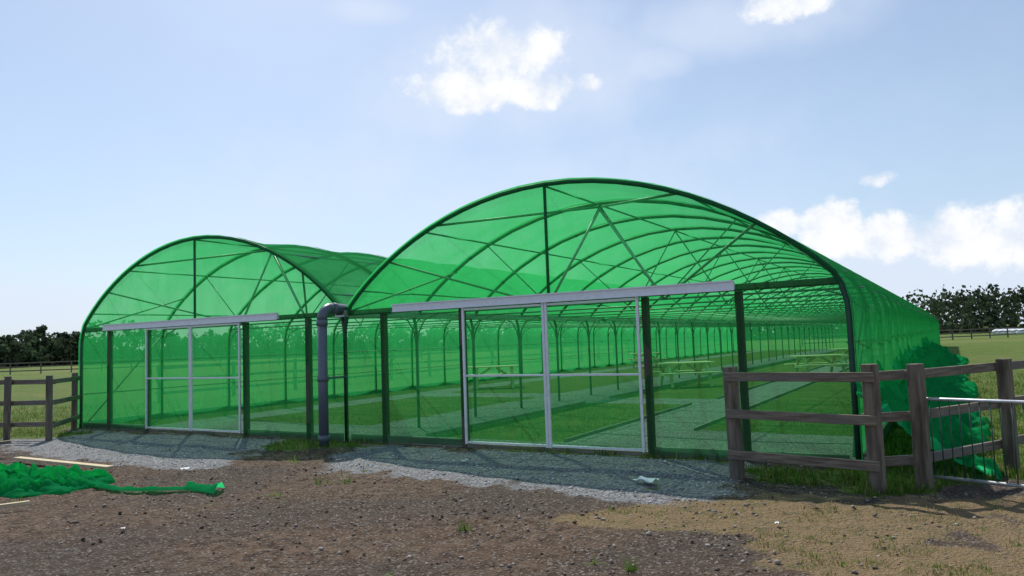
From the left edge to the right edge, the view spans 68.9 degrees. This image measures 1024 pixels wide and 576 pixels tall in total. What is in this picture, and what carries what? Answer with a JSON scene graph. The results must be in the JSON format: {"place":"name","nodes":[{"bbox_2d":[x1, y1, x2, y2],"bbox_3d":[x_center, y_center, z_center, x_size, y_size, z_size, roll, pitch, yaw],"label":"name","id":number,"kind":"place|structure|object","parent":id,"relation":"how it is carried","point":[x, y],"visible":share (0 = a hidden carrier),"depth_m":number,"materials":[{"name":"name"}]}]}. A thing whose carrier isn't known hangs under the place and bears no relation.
{"place":"outdoors","nodes":[
{"label":"outdoors","id":0,"kind":"place"},
{"bbox_2d":[0,324,1023,575],"bbox_3d":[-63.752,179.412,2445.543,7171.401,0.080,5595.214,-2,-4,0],"label":"ground","id":1,"kind":"structure","parent":0,"point":[36,538],"depth_m":7.80,"materials":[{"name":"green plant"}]},
{"bbox_2d":[0,440,10,444],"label":"timber plank","id":2,"kind":"object","parent":1,"relation":"on","point":[5,442],"visible":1,"depth_m":12.05,"materials":[{"name":"brown wood"}]},
{"bbox_2d":[0,500,29,507],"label":"timber plank","id":3,"kind":"object","parent":1,"relation":"on","point":[12,504],"visible":1,"depth_m":7.88,"materials":[{"name":"beige wood"}]},
{"bbox_2d":[0,373,79,440],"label":"wooden fence","id":4,"kind":"object","parent":1,"relation":"on","point":[7,403],"visible":0.87,"depth_m":14.92,"materials":[{"name":"brown wood"}]},
{"bbox_2d":[0,461,114,498],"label":"loose netting","id":5,"kind":"object","parent":1,"relation":"on","point":[17,478],"visible":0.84,"depth_m":8.99,"materials":[{"name":"green fabric"}]},
{"bbox_2d":[13,456,113,468],"bbox_3d":[-6.570,2.540,10.865,2.590,0.045,0.110,-5,-5,32],"label":"timber plank","id":6,"kind":"object","parent":1,"relation":"on","point":[71,463],"visible":1,"depth_m":10.75,"materials":[{"name":"beige wood"}]},
{"bbox_2d":[90,481,224,493],"bbox_3d":[-4.483,2.321,8.837,2.564,0.091,0.363,-3,-4,18],"label":"loose netting","id":7,"kind":"object","parent":1,"relation":"on","point":[191,485],"visible":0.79,"depth_m":8.62,"materials":[{"name":"green fabric"}]},
{"bbox_2d":[0,351,350,374],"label":"wooden fence","id":8,"kind":"object","parent":1,"relation":"on","point":[71,365],"visible":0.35,"depth_m":77.65,"materials":[{"name":"brown wood"}]},
{"bbox_2d":[156,355,450,394],"bbox_3d":[4.194,4.620,52.128,0.197,1.361,63.167,-4,-5,30],"label":"wooden fence","id":9,"kind":"object","parent":1,"relation":"on","point":[194,366],"visible":0.04,"depth_m":26.82,"materials":[{"name":"brown wood"}]},
{"bbox_2d":[468,365,518,388],"bbox_3d":[-0.658,3.152,26.464,1.800,0.770,1.675,-2,-4,-3],"label":"picnic table","id":10,"kind":"object","parent":1,"relation":"on","point":[512,384],"visible":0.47,"depth_m":26.18,"materials":[{"name":"green wood"}]},
{"bbox_2d":[79,177,940,461],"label":"shade net polytunnel","id":11,"kind":"structure","parent":1,"relation":"on","point":[545,278],"depth_m":16.33,"materials":[{"name":"fabric"}]},
{"bbox_2d":[0,283,1023,368],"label":"treeline","id":12,"kind":"object","parent":1,"relation":"on","point":[37,345],"visible":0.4,"depth_m":152.61,"materials":[{"name":"green plant"}]},
{"bbox_2d":[64,428,977,575],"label":"gravel stones","id":13,"kind":"object","parent":1,"relation":"on","point":[776,561],"visible":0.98,"depth_m":7.60,"materials":[{"name":"grey gravel"}]},
{"bbox_2d":[632,476,658,482],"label":"paper litter","id":14,"kind":"object","parent":1,"relation":"on","point":[650,480],"visible":0.98,"depth_m":8.07,"materials":[{"name":"white paper"}]},
{"bbox_2d":[626,352,667,366],"bbox_3d":[7.112,3.809,39.395,1.800,0.770,1.675,-2,-4,-6],"label":"picnic table","id":15,"kind":"object","parent":1,"relation":"on","point":[653,358],"visible":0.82,"depth_m":39.38,"materials":[{"name":"green wood"}]},
{"bbox_2d":[653,361,720,387],"bbox_3d":[5.461,2.738,23.677,1.800,0.770,1.675,-2,-4,-6],"label":"picnic table","id":16,"kind":"object","parent":1,"relation":"on","point":[662,373],"visible":0.87,"depth_m":23.43,"materials":[{"name":"green wood"}]},
{"bbox_2d":[784,354,848,371],"bbox_3d":[10.691,2.725,26.049,1.800,0.770,1.675,-2,-4,0],"label":"picnic table","id":17,"kind":"object","parent":1,"relation":"on","point":[806,366],"visible":0.89,"depth_m":25.90,"materials":[{"name":"green wood"}]},
{"bbox_2d":[829,348,848,365],"bbox_3d":[15.459,3.123,33.908,1.800,0.770,1.675,-2,-4,-3],"label":"picnic table","id":18,"kind":"object","parent":1,"relation":"on","point":[842,351],"visible":0.34,"depth_m":33.61,"materials":[{"name":"green wood"}]},
{"bbox_2d":[722,358,1023,493],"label":"wooden fence","id":19,"kind":"object","parent":1,"relation":"on","point":[876,462],"visible":0.83,"depth_m":7.62,"materials":[{"name":"brown wood"}]},
{"bbox_2d":[801,327,1023,346],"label":"wooden fence","id":20,"kind":"object","parent":1,"relation":"on","point":[951,330],"visible":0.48,"depth_m":87.25,"materials":[{"name":"brown wood"}]},
{"bbox_2d":[856,335,1002,480],"bbox_3d":[12.072,2.027,20.847,1.492,1.280,30.002,-4,-5,30],"label":"loose netting","id":21,"kind":"object","parent":1,"relation":"on","point":[894,395],"visible":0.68,"depth_m":11.54,"materials":[{"name":"green fabric"}]},
{"bbox_2d":[911,397,1023,487],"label":"crowd barrier","id":22,"kind":"object","parent":1,"relation":"on","point":[969,400],"visible":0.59,"depth_m":7.06,"materials":[{"name":"metal"}]},
{"bbox_2d":[992,328,1023,333],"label":"white sacks","id":23,"kind":"object","parent":1,"relation":"on","point":[1017,332],"visible":0.54,"depth_m":117.82,"materials":[{"name":"plastic"}]},
{"bbox_2d":[0,372,1023,575],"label":"grass","id":24,"kind":"structure","parent":0,"point":[902,485],"depth_m":8.52,"materials":[{"name":"green plant"}]},
{"bbox_2d":[0,0,1023,349],"label":"sky","id":25,"kind":"structure","parent":0,"point":[884,138],"materials":[{"name":"blue"}]}
]}

